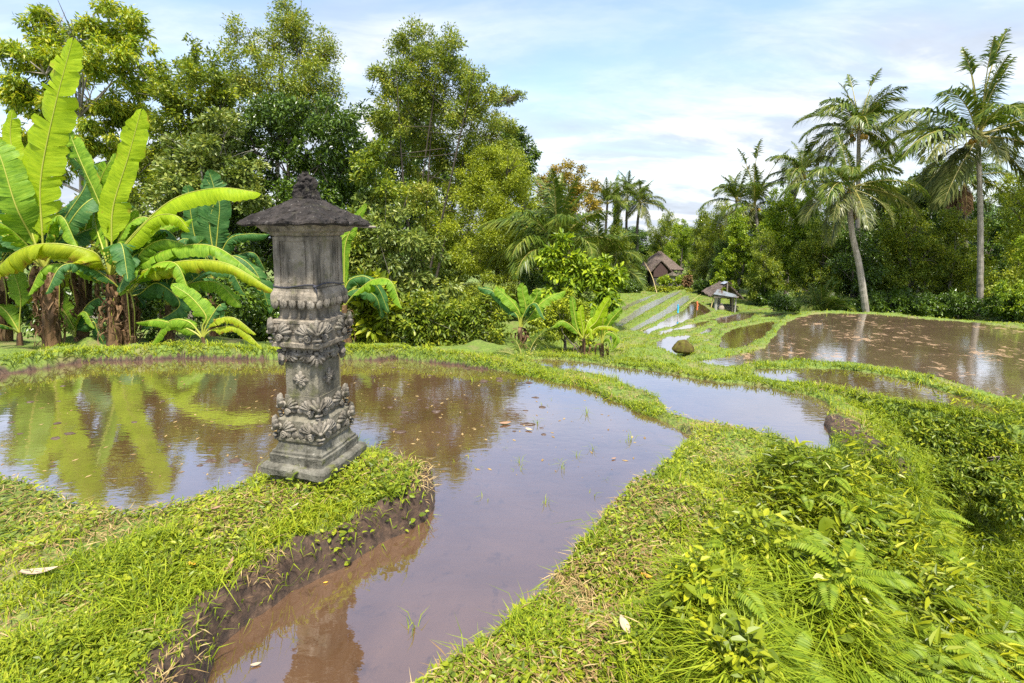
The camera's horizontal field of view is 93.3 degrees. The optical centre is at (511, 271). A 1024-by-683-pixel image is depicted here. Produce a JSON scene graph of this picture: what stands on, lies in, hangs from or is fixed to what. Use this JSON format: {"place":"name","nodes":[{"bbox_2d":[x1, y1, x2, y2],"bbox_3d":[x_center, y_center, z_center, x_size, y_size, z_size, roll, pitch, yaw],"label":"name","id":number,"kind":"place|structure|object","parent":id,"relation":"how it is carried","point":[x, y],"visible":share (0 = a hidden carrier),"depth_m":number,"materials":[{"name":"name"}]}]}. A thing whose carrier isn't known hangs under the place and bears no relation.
{"place":"outdoors","nodes":[
{"label":"outdoors","id":0,"kind":"place"},
{"bbox_2d":[0,359,688,682],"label":"pond water","id":1,"kind":"structure","parent":0,"point":[349,622],"depth_m":4.12,"materials":[{"name":"liquid"}]},
{"bbox_2d":[7,367,545,466],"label":"mud clods","id":2,"kind":"object","parent":1,"relation":"on","point":[391,429],"visible":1,"depth_m":4.96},
{"bbox_2d":[0,245,1023,682],"bbox_3d":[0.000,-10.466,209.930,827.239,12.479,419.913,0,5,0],"label":"ground","id":3,"kind":"structure","parent":0,"point":[256,593],"depth_m":3.51,"materials":[{"name":"plant"}]},
{"bbox_2d":[0,271,31,345],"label":"banana plant","id":4,"kind":"object","parent":3,"relation":"on","point":[18,286],"visible":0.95,"depth_m":12.74,"materials":[{"name":"green plant"}]},
{"bbox_2d":[0,154,81,340],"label":"banana plant","id":5,"kind":"object","parent":3,"relation":"on","point":[6,334],"visible":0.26,"depth_m":12.91,"materials":[{"name":"green plant"}]},
{"bbox_2d":[0,37,133,348],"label":"banana plant","id":6,"kind":"object","parent":3,"relation":"on","point":[30,195],"visible":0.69,"depth_m":12.29,"materials":[{"name":"green plant"}]},
{"bbox_2d":[11,162,145,338],"bbox_3d":[-12.372,-0.532,13.636,3.473,5.094,2.120,-3,6,-28],"label":"banana plant","id":7,"kind":"object","parent":3,"relation":"on","point":[83,297],"visible":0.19,"depth_m":13.52,"materials":[{"name":"plant"}]},
{"bbox_2d":[60,289,105,344],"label":"banana plant","id":8,"kind":"object","parent":3,"relation":"on","point":[82,322],"visible":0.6,"depth_m":13.43,"materials":[{"name":"green plant"}]},
{"bbox_2d":[0,0,173,318],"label":"tall tree","id":9,"kind":"object","parent":3,"relation":"on","point":[50,34],"visible":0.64,"depth_m":27.46,"materials":[{"name":"green plant"}]},
{"bbox_2d":[62,145,178,285],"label":"leafy tree","id":10,"kind":"object","parent":3,"relation":"on","point":[135,196],"visible":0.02,"depth_m":38.15,"materials":[{"name":"green plant"}]},
{"bbox_2d":[0,108,260,346],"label":"banana plant","id":11,"kind":"object","parent":3,"relation":"on","point":[110,184],"visible":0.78,"depth_m":12.16,"materials":[{"name":"green plant"}]},
{"bbox_2d":[5,270,270,342],"bbox_3d":[-13.258,1.211,16.506,11.291,3.252,6.271,0,5,0],"label":"shrub","id":12,"kind":"object","parent":3,"relation":"on","point":[247,306],"visible":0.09,"depth_m":15.02,"materials":[{"name":"green plant"}]},
{"bbox_2d":[28,210,272,345],"bbox_3d":[-8.991,0.312,12.745,5.672,3.831,2.356,-1,5,-11],"label":"banana plant","id":13,"kind":"object","parent":3,"relation":"on","point":[155,265],"visible":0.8,"depth_m":12.20,"materials":[{"name":"green plant"}]},
{"bbox_2d":[117,235,245,343],"bbox_3d":[-9.186,0.595,13.452,3.035,3.220,2.207,-4,6,-37],"label":"banana plant","id":14,"kind":"object","parent":3,"relation":"on","point":[203,282],"visible":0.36,"depth_m":13.33,"materials":[{"name":"green plant"}]},
{"bbox_2d":[136,283,258,347],"bbox_3d":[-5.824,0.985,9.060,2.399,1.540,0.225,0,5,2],"label":"banana plant","id":15,"kind":"object","parent":3,"relation":"on","point":[212,316],"visible":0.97,"depth_m":9.00,"materials":[{"name":"green plant"}]},
{"bbox_2d":[136,30,260,321],"bbox_3d":[-18.414,-4.973,27.736,8.871,16.495,4.220,2,5,21],"label":"broadleaf tree","id":16,"kind":"object","parent":3,"relation":"on","point":[176,104],"visible":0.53,"depth_m":26.52,"materials":[{"name":"green plant"}]},
{"bbox_2d":[131,104,274,330],"bbox_3d":[-14.558,-2.280,22.910,7.219,10.978,4.276,0,5,0],"label":"evergreen tree","id":17,"kind":"object","parent":3,"relation":"on","point":[209,146],"visible":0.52,"depth_m":22.01,"materials":[{"name":"green plant"}]},
{"bbox_2d":[141,169,273,336],"bbox_3d":[-10.031,-0.325,15.802,4.176,5.886,1.805,-2,5,-19],"label":"banana plant","id":18,"kind":"object","parent":3,"relation":"on","point":[210,223],"visible":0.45,"depth_m":15.55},
{"bbox_2d":[210,0,349,199],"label":"broadleaf tree","id":19,"kind":"object","parent":3,"relation":"on","point":[310,70],"visible":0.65,"depth_m":31.70,"materials":[{"name":"green plant"}]},
{"bbox_2d":[176,87,386,325],"bbox_3d":[-12.063,-2.944,24.307,11.181,12.668,6.526,0,5,0],"label":"evergreen tree","id":20,"kind":"object","parent":3,"relation":"on","point":[270,119],"visible":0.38,"depth_m":24.06,"materials":[{"name":"green plant"}]},
{"bbox_2d":[219,299,348,341],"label":"shrub","id":21,"kind":"object","parent":3,"relation":"on","point":[257,325],"visible":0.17,"depth_m":15.91,"materials":[{"name":"green plant"}]},
{"bbox_2d":[236,171,370,487],"bbox_3d":[-1.412,0.426,3.402,0.637,2.229,0.637,1,5,16],"label":"stone shrine","id":22,"kind":"object","parent":3,"relation":"on","point":[307,227],"visible":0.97,"depth_m":3.27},
{"bbox_2d":[243,451,428,564],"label":"creeping weeds","id":23,"kind":"object","parent":3,"relation":"on","point":[371,462],"visible":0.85,"depth_m":3.24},
{"bbox_2d":[341,203,401,342],"bbox_3d":[-4.131,0.293,14.220,2.569,4.551,0.966,2,5,21],"label":"banana plant","id":24,"kind":"object","parent":3,"relation":"on","point":[372,289],"visible":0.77,"depth_m":14.35,"materials":[{"name":"green plant"}]},
{"bbox_2d":[340,267,410,344],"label":"shrub","id":25,"kind":"object","parent":3,"relation":"on","point":[367,329],"visible":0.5,"depth_m":14.85,"materials":[{"name":"green plant"}]},
{"bbox_2d":[345,131,412,292],"bbox_3d":[-5.108,-0.921,16.942,2.843,7.700,2.427,3,6,30],"label":"shrub","id":26,"kind":"object","parent":3,"relation":"on","point":[368,162],"visible":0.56,"depth_m":16.58,"materials":[{"name":"green plant"}]},
{"bbox_2d":[349,186,466,336],"bbox_3d":[-3.857,0.040,16.974,3.876,5.967,3.026,3,6,28],"label":"shrub","id":27,"kind":"object","parent":3,"relation":"on","point":[416,248],"visible":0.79,"depth_m":16.49,"materials":[{"name":"green plant"}]},
{"bbox_2d":[361,93,471,280],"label":"leafy tree","id":28,"kind":"object","parent":3,"relation":"on","point":[417,162],"visible":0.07,"depth_m":45.30,"materials":[{"name":"green plant"}]},
{"bbox_2d":[375,285,480,347],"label":"shrub","id":29,"kind":"object","parent":3,"relation":"on","point":[420,314],"visible":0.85,"depth_m":15.16,"materials":[{"name":"green plant"}]},
{"bbox_2d":[363,12,529,290],"bbox_3d":[-3.526,-5.556,27.860,9.238,17.300,7.124,0,5,0],"label":"slender tree","id":30,"kind":"object","parent":3,"relation":"on","point":[470,95],"visible":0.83,"depth_m":26.53,"materials":[{"name":"green plant"}]},
{"bbox_2d":[0,344,910,682],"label":"straw","id":31,"kind":"object","parent":3,"relation":"on","point":[560,588],"visible":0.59,"depth_m":2.64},
{"bbox_2d":[410,204,505,297],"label":"leafy tree","id":32,"kind":"object","parent":3,"relation":"on","point":[443,271],"visible":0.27,"depth_m":35.38,"materials":[{"name":"green plant"}]},
{"bbox_2d":[443,284,515,344],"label":"shrub","id":33,"kind":"object","parent":3,"relation":"on","point":[489,332],"visible":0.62,"depth_m":15.57,"materials":[{"name":"green plant"}]},
{"bbox_2d":[430,135,541,323],"bbox_3d":[-1.147,-1.044,25.897,6.194,12.947,4.657,0,5,0],"label":"fine leaved tree","id":34,"kind":"object","parent":3,"relation":"on","point":[498,206],"visible":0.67,"depth_m":25.51,"materials":[{"name":"green plant"}]},
{"bbox_2d":[455,173,543,280],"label":"leafy tree","id":35,"kind":"object","parent":3,"relation":"on","point":[535,197],"visible":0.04,"depth_m":55.27,"materials":[{"name":"green plant"}]},
{"bbox_2d":[0,343,1009,682],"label":"turf weeds","id":36,"kind":"object","parent":3,"relation":"on","point":[492,657],"visible":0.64,"depth_m":2.52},
{"bbox_2d":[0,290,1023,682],"bbox_3d":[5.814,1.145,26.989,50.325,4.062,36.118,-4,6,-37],"label":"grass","id":37,"kind":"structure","parent":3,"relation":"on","point":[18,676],"depth_m":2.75,"materials":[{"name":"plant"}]},
{"bbox_2d":[0,344,1023,682],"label":"long grass","id":38,"kind":"structure","parent":3,"relation":"on","point":[242,566],"depth_m":2.67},
{"bbox_2d":[483,123,542,285],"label":"broadleaf tree","id":39,"kind":"object","parent":3,"relation":"on","point":[533,153],"visible":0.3,"depth_m":32.26,"materials":[{"name":"green plant"}]},
{"bbox_2d":[478,283,565,347],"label":"banana plant","id":40,"kind":"object","parent":3,"relation":"on","point":[532,306],"visible":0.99,"depth_m":11.90,"materials":[{"name":"green plant"}]},
{"bbox_2d":[494,327,565,357],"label":"palm seedling","id":41,"kind":"object","parent":3,"relation":"on","point":[533,341],"visible":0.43,"depth_m":10.66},
{"bbox_2d":[515,206,559,295],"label":"leafy tree","id":42,"kind":"object","parent":3,"relation":"on","point":[533,281],"visible":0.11,"depth_m":24.04,"materials":[{"name":"green plant"}]},
{"bbox_2d":[476,168,625,287],"bbox_3d":[1.749,-0.729,21.063,6.604,7.314,6.145,0,5,0],"label":"coconut palm","id":43,"kind":"object","parent":3,"relation":"on","point":[558,218],"visible":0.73,"depth_m":20.23,"materials":[{"name":"green plant"}]},
{"bbox_2d":[533,227,600,348],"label":"cocoa tree","id":44,"kind":"object","parent":3,"relation":"on","point":[558,261],"visible":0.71,"depth_m":14.24,"materials":[{"name":"green plant"}]},
{"bbox_2d":[524,287,612,352],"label":"shrub","id":45,"kind":"object","parent":3,"relation":"on","point":[551,320],"visible":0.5,"depth_m":13.54,"materials":[{"name":"green plant"}]},
{"bbox_2d":[535,158,603,232],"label":"dome tree","id":46,"kind":"object","parent":3,"relation":"on","point":[580,188],"visible":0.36,"depth_m":35.03,"materials":[{"name":"green plant"}]},
{"bbox_2d":[552,296,618,354],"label":"banana plant","id":47,"kind":"object","parent":3,"relation":"on","point":[578,319],"visible":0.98,"depth_m":11.04,"materials":[{"name":"green plant"}]},
{"bbox_2d":[590,295,622,357],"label":"banana plant","id":48,"kind":"object","parent":3,"relation":"on","point":[611,318],"visible":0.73,"depth_m":11.36,"materials":[{"name":"green plant"}]},
{"bbox_2d":[585,253,629,346],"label":"cocoa tree","id":49,"kind":"object","parent":3,"relation":"on","point":[611,281],"visible":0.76,"depth_m":14.16,"materials":[{"name":"green plant"}]},
{"bbox_2d":[582,177,636,244],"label":"coconut palm","id":50,"kind":"object","parent":3,"relation":"on","point":[607,194],"visible":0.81,"depth_m":45.17,"materials":[{"name":"green plant"}]},
{"bbox_2d":[572,211,647,289],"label":"coconut palm","id":51,"kind":"object","parent":3,"relation":"on","point":[640,257],"visible":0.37,"depth_m":22.50,"materials":[{"name":"green plant"}]},
{"bbox_2d":[611,170,652,232],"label":"coconut palm","id":52,"kind":"object","parent":3,"relation":"on","point":[624,180],"visible":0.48,"depth_m":48.05,"materials":[{"name":"green plant"}]},
{"bbox_2d":[614,179,672,250],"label":"coconut palm","id":53,"kind":"object","parent":3,"relation":"on","point":[642,194],"visible":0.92,"depth_m":45.09,"materials":[{"name":"green plant"}]},
{"bbox_2d":[640,251,683,287],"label":"thatched house","id":54,"kind":"structure","parent":3,"relation":"on","point":[659,263],"depth_m":45.88,"materials":[{"name":"plant"}]},
{"bbox_2d":[645,209,678,257],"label":"leafy tree","id":55,"kind":"object","parent":3,"relation":"on","point":[656,241],"visible":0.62,"depth_m":59.74,"materials":[{"name":"green plant"}]},
{"bbox_2d":[663,218,696,274],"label":"leafy tree","id":56,"kind":"object","parent":3,"relation":"on","point":[682,243],"visible":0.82,"depth_m":55.81,"materials":[{"name":"green plant"}]},
{"bbox_2d":[684,208,725,280],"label":"leafy tree","id":57,"kind":"object","parent":3,"relation":"on","point":[701,224],"visible":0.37,"depth_m":47.70,"materials":[{"name":"green plant"}]},
{"bbox_2d":[694,197,739,288],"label":"leafy tree","id":58,"kind":"object","parent":3,"relation":"on","point":[707,244],"visible":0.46,"depth_m":44.06,"materials":[{"name":"green plant"}]},
{"bbox_2d":[701,281,743,312],"bbox_3d":[13.409,1.634,30.575,2.786,2.243,2.599,0,5,0],"label":"field hut","id":59,"kind":"object","parent":3,"relation":"on","point":[716,291],"visible":0.94,"depth_m":29.64,"materials":[{"name":"concrete"}]},
{"bbox_2d":[705,238,743,295],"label":"leafy tree","id":60,"kind":"object","parent":3,"relation":"on","point":[718,247],"visible":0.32,"depth_m":37.97,"materials":[{"name":"green plant"}]},
{"bbox_2d":[687,572,767,621],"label":"fern","id":61,"kind":"object","parent":3,"relation":"on","point":[747,601],"visible":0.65,"depth_m":1.97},
{"bbox_2d":[709,204,756,292],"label":"leafy tree","id":62,"kind":"object","parent":3,"relation":"on","point":[736,236],"visible":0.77,"depth_m":35.54,"materials":[{"name":"green plant"}]},
{"bbox_2d":[699,165,767,291],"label":"coconut palm","id":63,"kind":"object","parent":3,"relation":"on","point":[735,192],"visible":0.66,"depth_m":40.48,"materials":[{"name":"green plant"}]},
{"bbox_2d":[716,139,787,285],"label":"coconut palm","id":64,"kind":"object","parent":3,"relation":"on","point":[756,188],"visible":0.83,"depth_m":37.32,"materials":[{"name":"green plant"}]},
{"bbox_2d":[742,229,784,300],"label":"leafy tree","id":65,"kind":"object","parent":3,"relation":"on","point":[770,271],"visible":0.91,"depth_m":31.30,"materials":[{"name":"green plant"}]},
{"bbox_2d":[745,183,814,292],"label":"leafy tree","id":66,"kind":"object","parent":3,"relation":"on","point":[773,220],"visible":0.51,"depth_m":32.94,"materials":[{"name":"green plant"}]},
{"bbox_2d":[767,291,803,313],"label":"shrub","id":67,"kind":"object","parent":3,"relation":"on","point":[778,302],"visible":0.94,"depth_m":27.01,"materials":[{"name":"green plant"}]},
{"bbox_2d":[760,139,844,295],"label":"coconut palm","id":68,"kind":"object","parent":3,"relation":"on","point":[802,162],"visible":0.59,"depth_m":36.23,"materials":[{"name":"green plant"}]},
{"bbox_2d":[779,184,829,300],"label":"leafy tree","id":69,"kind":"object","parent":3,"relation":"on","point":[791,269],"visible":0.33,"depth_m":32.28,"materials":[{"name":"green plant"}]},
{"bbox_2d":[774,626,834,682],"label":"fern","id":70,"kind":"object","parent":3,"relation":"on","point":[801,642],"visible":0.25,"depth_m":1.85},
{"bbox_2d":[604,399,1023,682],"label":"tall grass","id":71,"kind":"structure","parent":3,"relation":"on","point":[801,584],"depth_m":2.10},
{"bbox_2d":[784,216,844,299],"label":"leafy tree","id":72,"kind":"object","parent":3,"relation":"on","point":[808,254],"visible":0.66,"depth_m":30.08,"materials":[{"name":"green plant"}]},
{"bbox_2d":[790,277,858,311],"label":"bush","id":73,"kind":"object","parent":3,"relation":"on","point":[823,301],"visible":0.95,"depth_m":24.54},
{"bbox_2d":[656,389,1023,682],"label":"leafy weeds","id":74,"kind":"object","parent":3,"relation":"on","point":[913,571],"visible":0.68,"depth_m":2.54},
{"bbox_2d":[795,566,884,609],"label":"fern","id":75,"kind":"object","parent":3,"relation":"on","point":[833,592],"visible":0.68,"depth_m":2.09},
{"bbox_2d":[793,649,891,682],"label":"fern","id":76,"kind":"object","parent":3,"relation":"on","point":[855,677],"visible":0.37,"depth_m":1.90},
{"bbox_2d":[785,538,902,603],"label":"fern","id":77,"kind":"object","parent":3,"relation":"on","point":[846,547],"visible":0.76,"depth_m":2.25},
{"bbox_2d":[813,225,891,298],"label":"leafy tree","id":78,"kind":"object","parent":3,"relation":"on","point":[845,258],"visible":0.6,"depth_m":28.28,"materials":[{"name":"green plant"}]},
{"bbox_2d":[790,552,916,594],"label":"fern","id":79,"kind":"object","parent":3,"relation":"on","point":[898,581],"visible":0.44,"depth_m":2.20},
{"bbox_2d":[778,126,930,311],"bbox_3d":[15.538,-2.163,22.880,6.097,9.588,4.875,0,5,0],"label":"coconut palm","id":80,"kind":"object","parent":3,"relation":"on","point":[850,197],"visible":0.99,"depth_m":21.90,"materials":[{"name":"green plant"}]},
{"bbox_2d":[814,492,897,531],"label":"fern","id":81,"kind":"object","parent":3,"relation":"on","point":[869,514],"visible":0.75,"depth_m":3.07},
{"bbox_2d":[792,68,931,297],"bbox_3d":[20.416,-4.777,28.578,6.620,14.566,6.692,0,5,0],"label":"coconut palm","id":82,"kind":"object","parent":3,"relation":"on","point":[865,118],"visible":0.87,"depth_m":28.26,"materials":[{"name":"green plant"}]},
{"bbox_2d":[848,289,889,312],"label":"shrub","id":83,"kind":"object","parent":3,"relation":"on","point":[874,306],"visible":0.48,"depth_m":25.62,"materials":[{"name":"green plant"}]},
{"bbox_2d":[840,174,923,294],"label":"leafy tree","id":84,"kind":"object","parent":3,"relation":"on","point":[873,243],"visible":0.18,"depth_m":31.61,"materials":[{"name":"green plant"}]},
{"bbox_2d":[861,630,926,682],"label":"fern","id":85,"kind":"object","parent":3,"relation":"on","point":[908,655],"visible":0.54,"depth_m":1.97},
{"bbox_2d":[873,285,918,313],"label":"shrub","id":86,"kind":"object","parent":3,"relation":"on","point":[895,300],"visible":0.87,"depth_m":25.18,"materials":[{"name":"green plant"}]},
{"bbox_2d":[869,203,954,297],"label":"leafy tree","id":87,"kind":"object","parent":3,"relation":"on","point":[907,269],"visible":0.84,"depth_m":26.96,"materials":[{"name":"green plant"}]},
{"bbox_2d":[880,495,973,533],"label":"fern","id":88,"kind":"object","parent":3,"relation":"on","point":[944,514],"visible":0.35,"depth_m":3.06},
{"bbox_2d":[900,290,961,318],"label":"shrub","id":89,"kind":"object","parent":3,"relation":"on","point":[929,305],"visible":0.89,"depth_m":24.39,"materials":[{"name":"green plant"}]},
{"bbox_2d":[875,157,997,294],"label":"leafy tree","id":90,"kind":"object","parent":3,"relation":"on","point":[932,219],"visible":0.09,"depth_m":30.26,"materials":[{"name":"green plant"}]},
{"bbox_2d":[897,575,987,627],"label":"fern","id":91,"kind":"object","parent":3,"relation":"on","point":[962,603],"visible":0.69,"depth_m":2.46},
{"bbox_2d":[901,633,986,682],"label":"fern","id":92,"kind":"object","parent":3,"relation":"on","point":[974,644],"visible":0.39,"depth_m":2.15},
{"bbox_2d":[893,611,995,682],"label":"fern","id":93,"kind":"object","parent":3,"relation":"on","point":[964,662],"visible":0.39,"depth_m":2.12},
{"bbox_2d":[877,27,1023,315],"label":"coconut palm","id":94,"kind":"object","parent":3,"relation":"on","point":[982,115],"visible":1,"depth_m":22.76,"materials":[{"name":"green plant"}]},
{"bbox_2d":[916,202,996,297],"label":"leafy tree","id":95,"kind":"object","parent":3,"relation":"on","point":[956,277],"visible":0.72,"depth_m":26.64,"materials":[{"name":"green plant"}]},
{"bbox_2d":[901,149,1018,296],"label":"coconut palm","id":96,"kind":"object","parent":3,"relation":"on","point":[967,198],"visible":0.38,"depth_m":28.33,"materials":[{"name":"green plant"}]},
{"bbox_2d":[937,288,983,319],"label":"shrub","id":97,"kind":"object","parent":3,"relation":"on","point":[962,301],"visible":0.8,"depth_m":23.87,"materials":[{"name":"green plant"}]},
{"bbox_2d":[901,409,1023,527],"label":"thicket","id":98,"kind":"object","parent":3,"relation":"on","point":[999,483],"visible":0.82,"depth_m":4.85,"materials":[{"name":"green plant"}]},
{"bbox_2d":[934,207,1022,295],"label":"leafy tree","id":99,"kind":"object","parent":3,"relation":"on","point":[994,249],"visible":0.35,"depth_m":31.82,"materials":[{"name":"green plant"}]},
{"bbox_2d":[941,622,1020,681],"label":"fern","id":100,"kind":"object","parent":3,"relation":"on","point":[992,637],"visible":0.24,"depth_m":2.31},
{"bbox_2d":[952,168,1023,306],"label":"leafy tree","id":101,"kind":"object","parent":3,"relation":"on","point":[1013,275],"visible":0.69,"depth_m":24.56,"materials":[{"name":"green plant"}]},
{"bbox_2d":[971,287,1023,321],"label":"shrub","id":102,"kind":"object","parent":3,"relation":"on","point":[989,312],"visible":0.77,"depth_m":22.12,"materials":[{"name":"green plant"}]},
{"bbox_2d":[989,233,1023,314],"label":"leafy tree","id":103,"kind":"object","parent":3,"relation":"on","point":[1020,285],"visible":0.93,"depth_m":21.63,"materials":[{"name":"green plant"}]},
{"bbox_2d":[995,599,1023,653],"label":"fern","id":104,"kind":"object","parent":3,"relation":"on","point":[1017,621],"visible":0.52,"depth_m":2.72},
{"bbox_2d":[0,0,1023,246],"label":"sky","id":105,"kind":"structure","parent":0,"point":[667,93],"materials":[{"name":"blue"}]},
{"bbox_2d":[616,291,679,325],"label":"pond water","id":106,"kind":"structure","parent":0,"point":[638,312],"depth_m":30.51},
{"bbox_2d":[644,301,709,333],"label":"pond water","id":107,"kind":"structure","parent":0,"point":[688,312],"depth_m":26.06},
{"bbox_2d":[533,359,830,449],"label":"pond water","id":108,"kind":"structure","parent":0,"point":[801,417],"depth_m":5.68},
{"bbox_2d":[720,321,774,348],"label":"pond water","id":109,"kind":"structure","parent":0,"point":[740,336],"depth_m":17.77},
{"bbox_2d":[700,313,1023,400],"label":"pond water","id":110,"kind":"structure","parent":0,"point":[985,357],"depth_m":14.74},
{"bbox_2d":[754,368,1007,414],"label":"pond water","id":111,"kind":"structure","parent":0,"point":[894,387],"depth_m":6.64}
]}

